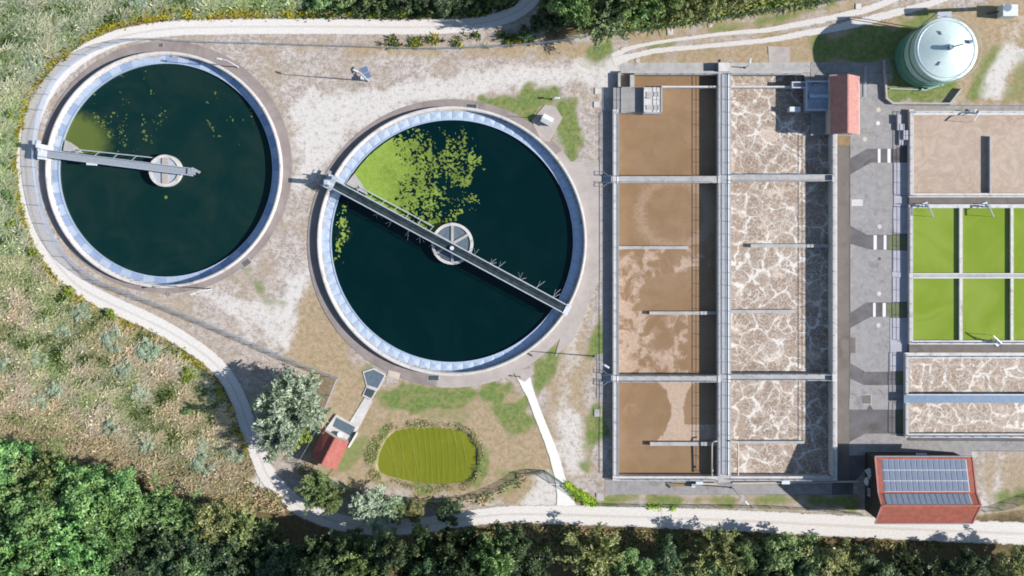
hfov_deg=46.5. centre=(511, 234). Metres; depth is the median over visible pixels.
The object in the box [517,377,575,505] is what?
path
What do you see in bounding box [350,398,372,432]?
pavement
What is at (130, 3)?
shrub
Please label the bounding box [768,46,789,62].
pavement
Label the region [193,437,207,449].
shrub
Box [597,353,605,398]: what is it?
pavement
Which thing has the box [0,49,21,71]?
shrub
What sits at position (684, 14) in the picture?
tree
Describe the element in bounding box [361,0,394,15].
shrub
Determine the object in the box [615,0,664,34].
tree
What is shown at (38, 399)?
shrub
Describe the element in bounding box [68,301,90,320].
shrub
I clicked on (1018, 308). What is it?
water
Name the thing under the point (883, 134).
pavement
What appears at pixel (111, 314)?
shrub
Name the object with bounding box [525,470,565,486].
wire fence
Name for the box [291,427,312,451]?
shrub
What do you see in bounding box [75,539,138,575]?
tree
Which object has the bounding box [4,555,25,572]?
tree
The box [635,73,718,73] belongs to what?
railing
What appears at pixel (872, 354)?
pavement
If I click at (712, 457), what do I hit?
drop pipe
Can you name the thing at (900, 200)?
pavement
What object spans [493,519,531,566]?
tree
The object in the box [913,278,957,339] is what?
water
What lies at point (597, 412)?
cover hatch
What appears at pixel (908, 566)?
tree
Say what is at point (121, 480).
tree
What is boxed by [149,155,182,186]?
hub column
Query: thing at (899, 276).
pavement
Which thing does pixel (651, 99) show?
inlet chamber
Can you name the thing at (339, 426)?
pump sump
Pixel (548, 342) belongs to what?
pavement
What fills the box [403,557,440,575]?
tree
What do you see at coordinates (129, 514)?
tree
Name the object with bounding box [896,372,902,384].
pavement
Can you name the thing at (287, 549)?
tree
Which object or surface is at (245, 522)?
tree
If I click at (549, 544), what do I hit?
weeds
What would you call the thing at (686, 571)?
tree
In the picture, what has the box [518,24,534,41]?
shrub
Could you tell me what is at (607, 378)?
access stair
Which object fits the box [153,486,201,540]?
tree
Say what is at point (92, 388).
meadow
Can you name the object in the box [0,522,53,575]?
tree
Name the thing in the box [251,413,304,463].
willow
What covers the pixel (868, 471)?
vessel
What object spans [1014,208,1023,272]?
water
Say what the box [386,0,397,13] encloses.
shrub
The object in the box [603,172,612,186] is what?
access stair
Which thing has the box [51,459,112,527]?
tree
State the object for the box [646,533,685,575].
tree
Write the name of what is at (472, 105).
cover hatch
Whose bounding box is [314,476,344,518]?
shrub
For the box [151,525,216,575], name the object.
tree
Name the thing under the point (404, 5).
shrub
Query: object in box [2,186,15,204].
shrub
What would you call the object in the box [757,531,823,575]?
tree
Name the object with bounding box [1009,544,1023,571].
tree
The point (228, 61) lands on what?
street lamp
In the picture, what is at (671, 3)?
tree
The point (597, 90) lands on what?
cover hatch
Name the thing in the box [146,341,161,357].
shrub
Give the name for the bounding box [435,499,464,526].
shrub
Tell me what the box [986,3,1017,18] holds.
gas flare
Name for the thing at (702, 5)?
tree
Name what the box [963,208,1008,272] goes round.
water
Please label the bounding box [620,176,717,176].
railing
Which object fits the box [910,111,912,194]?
railing
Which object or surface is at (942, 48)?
digester tower
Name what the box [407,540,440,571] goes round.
tree
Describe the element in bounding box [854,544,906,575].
tree
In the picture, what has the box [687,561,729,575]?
tree
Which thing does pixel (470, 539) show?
tree
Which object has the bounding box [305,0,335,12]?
shrub
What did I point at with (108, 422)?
shrub
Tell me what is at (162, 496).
tree
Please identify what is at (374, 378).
channel hatch
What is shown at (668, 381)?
railing
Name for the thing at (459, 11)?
shrub
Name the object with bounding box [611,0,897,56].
path
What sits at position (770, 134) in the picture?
water
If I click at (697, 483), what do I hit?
pipe line
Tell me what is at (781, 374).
railing
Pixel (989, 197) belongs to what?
sludge basin
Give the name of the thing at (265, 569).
tree
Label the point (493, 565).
tree
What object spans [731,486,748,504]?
street lamp
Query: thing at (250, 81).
pavement
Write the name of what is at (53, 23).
shrub
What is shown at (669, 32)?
cover hatch
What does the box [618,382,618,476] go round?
railing
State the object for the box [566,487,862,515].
wire fence
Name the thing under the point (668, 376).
railing
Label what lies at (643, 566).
tree
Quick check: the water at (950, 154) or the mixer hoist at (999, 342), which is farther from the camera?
the water at (950, 154)
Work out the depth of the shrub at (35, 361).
189.32 m
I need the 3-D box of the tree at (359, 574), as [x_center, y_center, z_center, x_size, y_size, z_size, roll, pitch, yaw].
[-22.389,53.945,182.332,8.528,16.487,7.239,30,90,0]
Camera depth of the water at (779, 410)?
190.75 m
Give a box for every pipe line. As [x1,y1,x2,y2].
[691,481,716,486]
[732,480,858,483]
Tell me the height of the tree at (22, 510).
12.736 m
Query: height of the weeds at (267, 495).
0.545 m
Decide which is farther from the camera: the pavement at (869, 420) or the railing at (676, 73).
the pavement at (869, 420)
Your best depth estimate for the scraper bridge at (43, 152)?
187.97 m
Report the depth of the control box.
188.80 m
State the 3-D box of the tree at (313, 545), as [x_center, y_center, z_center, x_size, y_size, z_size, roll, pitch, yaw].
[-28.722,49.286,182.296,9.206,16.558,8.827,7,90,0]
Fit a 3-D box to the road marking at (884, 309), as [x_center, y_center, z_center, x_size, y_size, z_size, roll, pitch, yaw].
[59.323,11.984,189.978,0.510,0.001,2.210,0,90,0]
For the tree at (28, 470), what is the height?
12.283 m
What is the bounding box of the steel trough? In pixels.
[790,81,828,111]
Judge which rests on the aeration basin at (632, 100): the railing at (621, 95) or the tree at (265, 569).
the railing at (621, 95)
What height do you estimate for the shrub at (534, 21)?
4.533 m
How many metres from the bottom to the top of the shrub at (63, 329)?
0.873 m
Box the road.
[16,0,1023,544]
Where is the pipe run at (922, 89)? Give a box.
[889,84,943,90]
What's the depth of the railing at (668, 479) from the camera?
188.75 m
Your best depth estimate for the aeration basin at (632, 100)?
188.85 m
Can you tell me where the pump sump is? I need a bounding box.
[326,414,357,447]
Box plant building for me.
[865,452,981,523]
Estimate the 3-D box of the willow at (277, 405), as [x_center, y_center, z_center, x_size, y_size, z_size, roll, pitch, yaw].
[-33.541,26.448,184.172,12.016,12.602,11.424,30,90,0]
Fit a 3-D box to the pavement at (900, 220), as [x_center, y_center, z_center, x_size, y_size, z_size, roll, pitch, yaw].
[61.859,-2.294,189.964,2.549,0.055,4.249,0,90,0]
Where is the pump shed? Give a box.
[826,74,858,134]
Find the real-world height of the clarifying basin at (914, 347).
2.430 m
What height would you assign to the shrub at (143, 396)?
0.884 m
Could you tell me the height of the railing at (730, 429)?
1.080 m
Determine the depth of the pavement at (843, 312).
189.98 m
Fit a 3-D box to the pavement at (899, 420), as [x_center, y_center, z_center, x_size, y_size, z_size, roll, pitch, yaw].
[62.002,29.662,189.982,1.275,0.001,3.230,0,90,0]
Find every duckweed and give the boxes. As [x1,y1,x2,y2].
[93,71,252,198]
[334,126,484,260]
[390,428,470,484]
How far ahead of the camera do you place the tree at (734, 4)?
184.39 m
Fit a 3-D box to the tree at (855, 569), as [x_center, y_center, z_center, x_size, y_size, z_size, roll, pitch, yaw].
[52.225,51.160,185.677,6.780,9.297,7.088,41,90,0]
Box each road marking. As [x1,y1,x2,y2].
[873,303,875,316]
[874,235,876,249]
[878,149,880,162]
[883,303,885,316]
[884,235,885,249]
[887,149,890,162]
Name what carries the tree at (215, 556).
on the ground
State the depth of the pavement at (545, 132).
189.96 m
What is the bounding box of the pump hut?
[311,430,348,469]
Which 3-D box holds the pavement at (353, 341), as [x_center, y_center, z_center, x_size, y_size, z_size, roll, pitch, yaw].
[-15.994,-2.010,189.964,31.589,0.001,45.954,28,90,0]
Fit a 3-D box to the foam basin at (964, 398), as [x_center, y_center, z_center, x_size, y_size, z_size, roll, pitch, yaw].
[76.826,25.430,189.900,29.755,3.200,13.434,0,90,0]
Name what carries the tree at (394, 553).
on the ground
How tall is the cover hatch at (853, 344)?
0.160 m
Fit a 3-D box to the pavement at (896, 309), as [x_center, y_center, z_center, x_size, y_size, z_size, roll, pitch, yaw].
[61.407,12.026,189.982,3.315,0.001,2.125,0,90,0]
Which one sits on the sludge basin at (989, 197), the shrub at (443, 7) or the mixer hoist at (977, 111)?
the mixer hoist at (977, 111)
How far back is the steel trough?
189.10 m
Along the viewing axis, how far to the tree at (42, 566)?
180.82 m
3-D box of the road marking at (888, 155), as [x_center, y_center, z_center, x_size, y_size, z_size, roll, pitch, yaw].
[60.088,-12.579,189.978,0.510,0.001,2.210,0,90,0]
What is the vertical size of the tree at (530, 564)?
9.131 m
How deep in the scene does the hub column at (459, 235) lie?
189.72 m
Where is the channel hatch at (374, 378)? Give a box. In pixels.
[362,368,385,399]
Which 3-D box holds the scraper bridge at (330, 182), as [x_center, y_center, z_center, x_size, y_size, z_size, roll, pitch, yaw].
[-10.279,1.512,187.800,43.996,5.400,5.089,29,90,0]
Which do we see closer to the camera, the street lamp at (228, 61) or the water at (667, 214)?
the street lamp at (228, 61)
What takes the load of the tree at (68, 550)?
on the ground
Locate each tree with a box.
[0,437,42,486]
[0,469,64,559]
[0,476,23,544]
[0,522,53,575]
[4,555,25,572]
[5,438,76,518]
[18,543,102,575]
[24,503,110,575]
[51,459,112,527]
[72,484,149,569]
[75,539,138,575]
[86,463,143,517]
[109,540,151,575]
[115,491,156,528]
[126,511,177,558]
[132,471,184,530]
[140,553,175,575]
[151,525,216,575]
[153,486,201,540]
[166,555,221,575]
[183,500,238,544]
[190,528,250,575]
[214,555,261,575]
[218,505,274,553]
[235,521,286,570]
[251,539,304,575]
[254,553,291,575]
[289,545,340,575]
[293,527,350,575]
[322,526,363,564]
[329,531,388,575]
[348,570,382,575]
[359,527,398,568]
[359,531,412,575]
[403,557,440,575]
[405,523,438,560]
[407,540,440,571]
[433,521,466,558]
[435,542,486,575]
[455,526,486,560]
[465,531,522,575]
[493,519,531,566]
[511,546,554,575]
[539,0,549,7]
[545,0,595,19]
[554,521,628,575]
[557,0,602,39]
[575,570,606,575]
[589,0,630,52]
[605,547,658,575]
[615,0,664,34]
[616,0,647,17]
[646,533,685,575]
[648,0,683,23]
[651,550,701,575]
[664,0,695,21]
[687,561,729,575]
[688,522,744,575]
[689,0,728,19]
[720,0,756,12]
[731,538,757,571]
[736,539,780,575]
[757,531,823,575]
[780,557,822,575]
[798,544,854,575]
[835,537,869,575]
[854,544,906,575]
[888,542,926,575]
[915,555,961,575]
[940,548,990,575]
[989,546,1023,575]
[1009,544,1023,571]
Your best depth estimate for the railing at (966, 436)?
188.65 m
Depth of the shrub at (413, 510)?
188.01 m
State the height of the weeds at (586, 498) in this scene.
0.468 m
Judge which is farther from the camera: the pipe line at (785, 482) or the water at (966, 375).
the water at (966, 375)
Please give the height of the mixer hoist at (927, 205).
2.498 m
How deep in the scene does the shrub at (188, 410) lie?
189.13 m
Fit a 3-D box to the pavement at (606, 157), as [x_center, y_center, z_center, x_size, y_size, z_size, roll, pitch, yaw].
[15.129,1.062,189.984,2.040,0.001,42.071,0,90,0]
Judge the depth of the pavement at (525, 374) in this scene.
189.95 m
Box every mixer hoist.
[922,202,933,216]
[970,109,980,121]
[982,202,993,216]
[987,334,1001,346]
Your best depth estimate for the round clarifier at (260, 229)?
190.39 m
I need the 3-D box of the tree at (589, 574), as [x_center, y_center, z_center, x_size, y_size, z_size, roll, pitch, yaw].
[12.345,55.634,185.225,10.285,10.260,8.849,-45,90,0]
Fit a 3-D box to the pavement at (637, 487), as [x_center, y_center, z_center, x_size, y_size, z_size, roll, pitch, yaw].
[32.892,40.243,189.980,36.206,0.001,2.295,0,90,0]
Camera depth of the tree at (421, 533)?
180.26 m
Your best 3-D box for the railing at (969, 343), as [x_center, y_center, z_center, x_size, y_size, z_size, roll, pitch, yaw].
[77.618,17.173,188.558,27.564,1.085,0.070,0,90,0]
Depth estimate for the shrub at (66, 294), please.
189.07 m
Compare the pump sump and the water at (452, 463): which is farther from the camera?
the water at (452, 463)
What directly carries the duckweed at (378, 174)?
on the water at (409, 293)
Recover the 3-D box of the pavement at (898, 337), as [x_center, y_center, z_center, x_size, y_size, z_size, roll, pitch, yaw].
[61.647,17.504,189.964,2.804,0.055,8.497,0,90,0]
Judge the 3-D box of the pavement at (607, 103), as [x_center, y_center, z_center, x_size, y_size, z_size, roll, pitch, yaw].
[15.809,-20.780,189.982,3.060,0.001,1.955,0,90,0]
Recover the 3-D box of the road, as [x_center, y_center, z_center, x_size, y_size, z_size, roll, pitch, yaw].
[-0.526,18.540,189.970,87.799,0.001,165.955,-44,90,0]
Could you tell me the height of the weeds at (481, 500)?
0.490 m
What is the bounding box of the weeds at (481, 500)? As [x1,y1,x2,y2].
[296,461,526,508]
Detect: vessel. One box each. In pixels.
[864,477,868,485]
[865,468,870,477]
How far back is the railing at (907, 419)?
188.50 m
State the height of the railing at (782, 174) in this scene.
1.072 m
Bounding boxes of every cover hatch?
[241,257,251,267]
[387,370,399,379]
[427,375,438,380]
[465,104,477,107]
[594,101,599,107]
[594,409,601,416]
[595,88,600,93]
[596,493,603,500]
[667,29,673,34]
[851,336,855,353]
[855,3,861,9]
[862,394,871,404]
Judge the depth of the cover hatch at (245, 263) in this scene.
189.89 m
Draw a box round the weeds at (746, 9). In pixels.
[595,0,833,42]
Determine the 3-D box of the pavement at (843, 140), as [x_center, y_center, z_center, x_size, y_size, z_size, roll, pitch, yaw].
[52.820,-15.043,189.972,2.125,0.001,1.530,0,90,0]
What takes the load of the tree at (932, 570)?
on the ground
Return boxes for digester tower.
[894,11,981,87]
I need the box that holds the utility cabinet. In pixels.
[541,114,553,125]
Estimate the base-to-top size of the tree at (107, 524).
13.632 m
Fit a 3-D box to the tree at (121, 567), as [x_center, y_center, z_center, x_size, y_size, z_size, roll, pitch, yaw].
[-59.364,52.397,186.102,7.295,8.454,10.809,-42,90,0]
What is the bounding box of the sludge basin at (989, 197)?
[907,109,1023,203]
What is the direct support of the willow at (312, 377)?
on the ground
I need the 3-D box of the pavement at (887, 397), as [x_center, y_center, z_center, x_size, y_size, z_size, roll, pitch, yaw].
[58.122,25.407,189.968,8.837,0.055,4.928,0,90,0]
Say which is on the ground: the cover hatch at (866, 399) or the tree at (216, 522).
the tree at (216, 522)
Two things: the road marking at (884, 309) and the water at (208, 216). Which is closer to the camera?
the road marking at (884, 309)
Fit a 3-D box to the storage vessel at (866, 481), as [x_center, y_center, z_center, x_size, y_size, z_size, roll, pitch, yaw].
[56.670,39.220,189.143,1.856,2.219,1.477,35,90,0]
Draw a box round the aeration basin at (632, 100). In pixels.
[612,62,836,482]
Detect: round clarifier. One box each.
[45,51,282,287]
[317,106,586,375]
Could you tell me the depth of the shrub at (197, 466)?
189.12 m
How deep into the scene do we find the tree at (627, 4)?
178.46 m
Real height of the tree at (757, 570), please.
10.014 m
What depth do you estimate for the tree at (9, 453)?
182.89 m
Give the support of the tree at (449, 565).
on the ground
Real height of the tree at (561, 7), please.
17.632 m
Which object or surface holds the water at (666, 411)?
in the aeration basin at (632, 100)
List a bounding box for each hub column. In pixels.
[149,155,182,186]
[431,223,472,264]
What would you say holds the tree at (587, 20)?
on the ground
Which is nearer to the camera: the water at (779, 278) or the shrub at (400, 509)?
the shrub at (400, 509)
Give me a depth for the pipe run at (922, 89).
189.41 m
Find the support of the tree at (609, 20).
on the ground
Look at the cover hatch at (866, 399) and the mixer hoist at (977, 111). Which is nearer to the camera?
the mixer hoist at (977, 111)
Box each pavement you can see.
[40,41,291,292]
[307,99,561,386]
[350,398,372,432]
[436,151,595,387]
[513,368,533,381]
[532,105,561,141]
[555,162,601,356]
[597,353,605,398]
[601,109,611,372]
[602,98,612,109]
[605,105,1023,494]
[605,480,831,493]
[620,62,810,72]
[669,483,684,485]
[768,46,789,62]
[811,62,907,157]
[837,136,849,144]
[838,145,848,480]
[849,379,902,409]
[849,434,1023,454]
[850,163,892,234]
[850,244,891,312]
[850,317,889,371]
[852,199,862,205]
[887,303,906,316]
[889,236,906,248]
[890,318,907,370]
[892,207,907,233]
[892,251,907,301]
[894,163,907,194]
[894,196,907,205]
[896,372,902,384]
[897,411,902,430]
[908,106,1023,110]
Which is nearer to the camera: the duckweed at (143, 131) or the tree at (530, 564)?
the tree at (530, 564)
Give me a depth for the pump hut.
186.75 m
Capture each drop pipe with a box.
[711,440,717,475]
[731,440,738,475]
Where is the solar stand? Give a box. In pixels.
[360,66,370,79]
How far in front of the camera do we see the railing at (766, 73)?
188.25 m
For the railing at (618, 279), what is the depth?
188.25 m
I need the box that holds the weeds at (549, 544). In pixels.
[470,523,967,553]
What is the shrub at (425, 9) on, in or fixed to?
on the ground
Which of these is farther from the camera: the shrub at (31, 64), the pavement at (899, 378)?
the pavement at (899, 378)
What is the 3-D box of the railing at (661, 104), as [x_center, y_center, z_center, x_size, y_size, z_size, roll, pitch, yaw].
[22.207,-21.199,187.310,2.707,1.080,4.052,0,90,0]
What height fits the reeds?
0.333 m
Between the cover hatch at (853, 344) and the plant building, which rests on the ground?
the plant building
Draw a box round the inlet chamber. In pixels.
[642,87,660,114]
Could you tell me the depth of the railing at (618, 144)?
188.25 m
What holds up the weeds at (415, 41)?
on the ground
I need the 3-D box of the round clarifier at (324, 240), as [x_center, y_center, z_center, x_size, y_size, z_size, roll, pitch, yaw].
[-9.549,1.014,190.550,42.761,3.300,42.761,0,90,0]
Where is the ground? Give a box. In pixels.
[0,0,1023,575]
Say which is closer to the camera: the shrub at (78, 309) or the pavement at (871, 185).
the shrub at (78, 309)
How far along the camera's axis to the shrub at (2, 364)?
189.29 m
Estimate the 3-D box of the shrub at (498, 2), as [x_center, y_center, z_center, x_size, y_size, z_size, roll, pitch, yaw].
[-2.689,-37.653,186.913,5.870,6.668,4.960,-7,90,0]
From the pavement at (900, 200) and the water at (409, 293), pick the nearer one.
the pavement at (900, 200)
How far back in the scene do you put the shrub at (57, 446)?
189.38 m
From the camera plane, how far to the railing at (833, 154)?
187.95 m
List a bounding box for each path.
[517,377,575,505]
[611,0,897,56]
[612,0,947,65]
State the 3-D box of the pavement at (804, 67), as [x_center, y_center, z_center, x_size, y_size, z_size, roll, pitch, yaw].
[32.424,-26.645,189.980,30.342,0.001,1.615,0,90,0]
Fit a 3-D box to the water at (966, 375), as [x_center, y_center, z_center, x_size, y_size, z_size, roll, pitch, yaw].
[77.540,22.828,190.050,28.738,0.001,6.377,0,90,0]
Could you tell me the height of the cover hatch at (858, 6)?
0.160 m
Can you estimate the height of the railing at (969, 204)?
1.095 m
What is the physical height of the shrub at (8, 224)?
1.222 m
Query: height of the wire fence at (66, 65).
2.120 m
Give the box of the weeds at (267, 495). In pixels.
[146,474,287,512]
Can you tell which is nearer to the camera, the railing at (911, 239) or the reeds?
the railing at (911, 239)
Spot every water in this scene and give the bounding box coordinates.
[60,64,271,276]
[332,120,572,361]
[378,428,475,483]
[619,76,715,175]
[619,183,715,373]
[619,382,715,473]
[731,75,827,173]
[731,182,827,371]
[731,380,828,473]
[910,358,1023,393]
[910,403,1023,432]
[913,208,957,272]
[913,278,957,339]
[914,116,1023,192]
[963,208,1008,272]
[963,278,1008,339]
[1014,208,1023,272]
[1014,278,1023,339]
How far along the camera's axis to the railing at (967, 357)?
188.01 m
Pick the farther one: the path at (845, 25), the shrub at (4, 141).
the path at (845, 25)
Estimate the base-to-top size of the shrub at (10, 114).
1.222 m
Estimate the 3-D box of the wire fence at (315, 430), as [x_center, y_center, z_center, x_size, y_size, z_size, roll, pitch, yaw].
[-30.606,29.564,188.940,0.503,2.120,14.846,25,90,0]
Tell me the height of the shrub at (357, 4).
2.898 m
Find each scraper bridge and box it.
[35,140,200,175]
[320,170,571,315]
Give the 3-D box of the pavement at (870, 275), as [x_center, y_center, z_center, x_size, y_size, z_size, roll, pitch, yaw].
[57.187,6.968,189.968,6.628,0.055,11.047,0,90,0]
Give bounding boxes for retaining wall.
[882,60,962,104]
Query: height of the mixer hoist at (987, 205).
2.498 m
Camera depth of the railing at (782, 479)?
188.75 m
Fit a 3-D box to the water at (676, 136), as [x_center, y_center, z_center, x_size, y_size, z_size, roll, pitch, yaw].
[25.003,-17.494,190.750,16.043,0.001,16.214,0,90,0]
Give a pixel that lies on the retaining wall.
(886, 98)
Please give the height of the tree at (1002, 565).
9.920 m
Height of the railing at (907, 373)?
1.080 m
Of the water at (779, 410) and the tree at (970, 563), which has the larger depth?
the water at (779, 410)
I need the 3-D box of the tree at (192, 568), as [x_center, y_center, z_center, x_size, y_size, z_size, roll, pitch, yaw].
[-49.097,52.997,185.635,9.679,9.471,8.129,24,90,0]
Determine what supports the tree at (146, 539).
on the ground
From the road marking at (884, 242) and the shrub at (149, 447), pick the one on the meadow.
the shrub at (149, 447)
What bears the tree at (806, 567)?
on the ground
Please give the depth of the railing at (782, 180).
187.78 m
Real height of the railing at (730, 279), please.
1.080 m
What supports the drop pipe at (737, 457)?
attached to the aeration basin at (632, 100)
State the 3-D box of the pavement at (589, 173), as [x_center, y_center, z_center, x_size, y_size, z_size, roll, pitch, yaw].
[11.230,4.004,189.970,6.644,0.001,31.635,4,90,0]
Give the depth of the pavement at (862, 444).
189.94 m
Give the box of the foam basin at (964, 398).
[903,352,1023,436]
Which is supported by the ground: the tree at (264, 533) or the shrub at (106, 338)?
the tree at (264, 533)
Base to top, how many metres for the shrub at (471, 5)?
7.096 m
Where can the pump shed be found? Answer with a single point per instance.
(842, 115)
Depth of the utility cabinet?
188.48 m
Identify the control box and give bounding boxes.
[787,107,800,112]
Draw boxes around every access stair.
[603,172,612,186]
[603,371,612,385]
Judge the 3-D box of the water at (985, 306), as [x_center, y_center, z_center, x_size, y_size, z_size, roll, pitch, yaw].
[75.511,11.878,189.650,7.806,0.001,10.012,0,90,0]
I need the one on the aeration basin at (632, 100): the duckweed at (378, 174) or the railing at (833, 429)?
the railing at (833, 429)
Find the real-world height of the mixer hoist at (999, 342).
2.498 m
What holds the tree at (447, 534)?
on the ground
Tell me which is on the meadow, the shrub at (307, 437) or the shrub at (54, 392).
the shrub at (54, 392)
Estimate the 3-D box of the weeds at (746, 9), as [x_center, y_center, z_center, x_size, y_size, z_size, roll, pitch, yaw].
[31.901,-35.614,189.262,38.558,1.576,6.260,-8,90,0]
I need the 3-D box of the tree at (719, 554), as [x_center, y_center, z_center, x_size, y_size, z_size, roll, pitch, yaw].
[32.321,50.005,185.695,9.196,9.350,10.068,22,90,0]
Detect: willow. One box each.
[251,368,334,446]
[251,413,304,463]
[276,366,323,417]
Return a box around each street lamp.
[216,57,238,67]
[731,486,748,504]
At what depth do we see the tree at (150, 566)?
182.71 m
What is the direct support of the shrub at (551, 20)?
on the ground
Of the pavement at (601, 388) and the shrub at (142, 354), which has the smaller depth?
the shrub at (142, 354)
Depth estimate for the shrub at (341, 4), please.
187.50 m
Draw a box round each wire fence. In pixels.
[31,35,586,378]
[297,378,337,463]
[297,463,523,501]
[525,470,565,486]
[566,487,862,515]
[621,0,836,30]
[980,502,1023,511]
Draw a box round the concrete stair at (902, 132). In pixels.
[896,115,907,144]
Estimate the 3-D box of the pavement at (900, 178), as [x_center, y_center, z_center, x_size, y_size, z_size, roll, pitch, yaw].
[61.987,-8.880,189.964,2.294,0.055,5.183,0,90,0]
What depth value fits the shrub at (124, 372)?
189.10 m
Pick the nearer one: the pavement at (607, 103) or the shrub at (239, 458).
the shrub at (239, 458)
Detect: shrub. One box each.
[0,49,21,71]
[0,133,15,149]
[0,355,8,371]
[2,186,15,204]
[5,109,14,120]
[5,218,18,227]
[25,58,41,72]
[25,246,38,256]
[29,349,48,367]
[29,393,49,410]
[31,23,43,43]
[44,436,71,456]
[47,379,62,396]
[51,14,61,24]
[55,324,70,337]
[60,285,74,297]
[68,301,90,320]
[97,324,122,352]
[102,417,119,434]
[104,308,116,320]
[111,357,132,378]
[128,0,146,6]
[130,381,150,402]
[133,337,157,361]
[140,436,153,451]
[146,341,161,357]
[180,367,195,382]
[180,406,194,415]
[188,448,215,474]
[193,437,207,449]
[226,444,243,463]
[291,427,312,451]
[293,468,333,514]
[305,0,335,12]
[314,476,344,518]
[332,0,355,8]
[348,484,404,538]
[349,0,366,12]
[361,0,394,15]
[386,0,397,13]
[386,496,404,525]
[391,0,421,13]
[403,498,423,525]
[418,0,434,12]
[418,0,458,17]
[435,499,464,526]
[453,0,466,17]
[457,0,487,13]
[484,0,509,8]
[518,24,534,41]
[526,13,553,34]
[536,4,567,30]
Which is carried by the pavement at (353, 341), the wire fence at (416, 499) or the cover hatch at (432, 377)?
the cover hatch at (432, 377)
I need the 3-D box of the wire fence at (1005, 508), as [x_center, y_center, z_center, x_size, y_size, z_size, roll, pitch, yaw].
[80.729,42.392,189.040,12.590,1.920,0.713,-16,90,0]
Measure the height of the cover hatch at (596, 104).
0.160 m
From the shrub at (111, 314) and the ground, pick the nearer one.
the shrub at (111, 314)
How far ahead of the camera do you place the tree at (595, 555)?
183.65 m
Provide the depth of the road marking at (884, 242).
189.98 m
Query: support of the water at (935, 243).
in the clarifying basin at (914, 347)
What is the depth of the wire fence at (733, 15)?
187.99 m
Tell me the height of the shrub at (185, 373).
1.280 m
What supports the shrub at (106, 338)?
on the meadow
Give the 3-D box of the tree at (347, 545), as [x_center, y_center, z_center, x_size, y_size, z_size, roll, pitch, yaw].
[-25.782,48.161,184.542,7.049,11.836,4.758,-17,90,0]
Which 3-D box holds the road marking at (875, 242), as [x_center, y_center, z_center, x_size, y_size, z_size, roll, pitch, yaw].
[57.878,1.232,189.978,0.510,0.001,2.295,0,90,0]
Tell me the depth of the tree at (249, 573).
183.93 m
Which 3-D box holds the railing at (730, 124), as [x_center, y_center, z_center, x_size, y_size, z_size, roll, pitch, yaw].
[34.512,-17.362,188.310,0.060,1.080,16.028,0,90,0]
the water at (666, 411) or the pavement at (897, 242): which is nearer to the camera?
the pavement at (897, 242)
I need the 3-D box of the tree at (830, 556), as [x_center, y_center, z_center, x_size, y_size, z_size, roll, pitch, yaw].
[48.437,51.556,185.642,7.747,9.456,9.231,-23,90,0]
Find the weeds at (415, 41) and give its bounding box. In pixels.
[378,29,536,50]
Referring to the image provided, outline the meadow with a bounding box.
[0,0,517,500]
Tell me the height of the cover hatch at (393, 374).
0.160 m
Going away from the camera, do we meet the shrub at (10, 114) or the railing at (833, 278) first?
the railing at (833, 278)
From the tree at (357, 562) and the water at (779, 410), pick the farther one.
the water at (779, 410)
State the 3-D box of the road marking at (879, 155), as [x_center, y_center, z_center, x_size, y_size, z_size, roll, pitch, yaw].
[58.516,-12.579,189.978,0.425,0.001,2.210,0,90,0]
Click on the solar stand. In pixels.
(367, 75)
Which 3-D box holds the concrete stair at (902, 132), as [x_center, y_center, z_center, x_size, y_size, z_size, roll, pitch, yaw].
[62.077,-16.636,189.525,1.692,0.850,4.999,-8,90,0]
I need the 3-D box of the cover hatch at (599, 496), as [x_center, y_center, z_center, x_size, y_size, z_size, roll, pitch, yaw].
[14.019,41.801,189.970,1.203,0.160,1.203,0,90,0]
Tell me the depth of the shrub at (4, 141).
189.18 m
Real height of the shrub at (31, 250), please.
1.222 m
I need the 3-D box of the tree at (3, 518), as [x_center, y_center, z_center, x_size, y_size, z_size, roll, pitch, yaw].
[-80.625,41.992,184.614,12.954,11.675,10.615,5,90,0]
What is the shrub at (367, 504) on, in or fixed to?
on the ground
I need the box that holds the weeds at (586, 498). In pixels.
[562,480,676,511]
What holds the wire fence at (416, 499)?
on the ground
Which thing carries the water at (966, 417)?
in the foam basin at (964, 398)
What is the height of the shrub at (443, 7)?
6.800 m
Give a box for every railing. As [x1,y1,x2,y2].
[618,113,618,175]
[618,183,618,375]
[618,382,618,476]
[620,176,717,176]
[620,376,717,376]
[620,381,717,381]
[621,87,634,112]
[621,479,716,480]
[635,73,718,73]
[644,87,661,112]
[730,74,730,175]
[730,183,730,375]
[730,383,730,475]
[731,374,831,374]
[732,73,801,73]
[732,174,833,174]
[732,180,833,180]
[732,479,833,480]
[833,134,834,173]
[833,182,834,373]
[833,382,834,476]
[906,354,908,395]
[906,404,908,435]
[908,436,1023,437]
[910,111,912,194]
[910,207,912,272]
[911,357,1023,357]
[913,204,1023,204]
[915,112,1023,112]
[916,343,1023,343]
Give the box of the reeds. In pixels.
[364,419,485,494]
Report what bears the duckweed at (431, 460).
on the water at (452, 463)
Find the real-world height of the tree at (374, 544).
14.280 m
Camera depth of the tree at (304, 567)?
177.66 m
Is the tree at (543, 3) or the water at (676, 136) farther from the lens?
the water at (676, 136)
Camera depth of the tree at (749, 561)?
184.14 m
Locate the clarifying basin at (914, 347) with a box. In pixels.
[907,204,1023,352]
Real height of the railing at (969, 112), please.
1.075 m
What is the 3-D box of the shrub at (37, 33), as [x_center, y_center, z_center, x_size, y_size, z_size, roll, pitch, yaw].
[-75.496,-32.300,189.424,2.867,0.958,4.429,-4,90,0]
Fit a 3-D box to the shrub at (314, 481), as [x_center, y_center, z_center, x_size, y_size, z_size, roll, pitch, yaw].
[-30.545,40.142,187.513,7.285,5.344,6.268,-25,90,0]
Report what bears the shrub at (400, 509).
on the ground
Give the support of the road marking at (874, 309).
on the pavement at (869, 420)

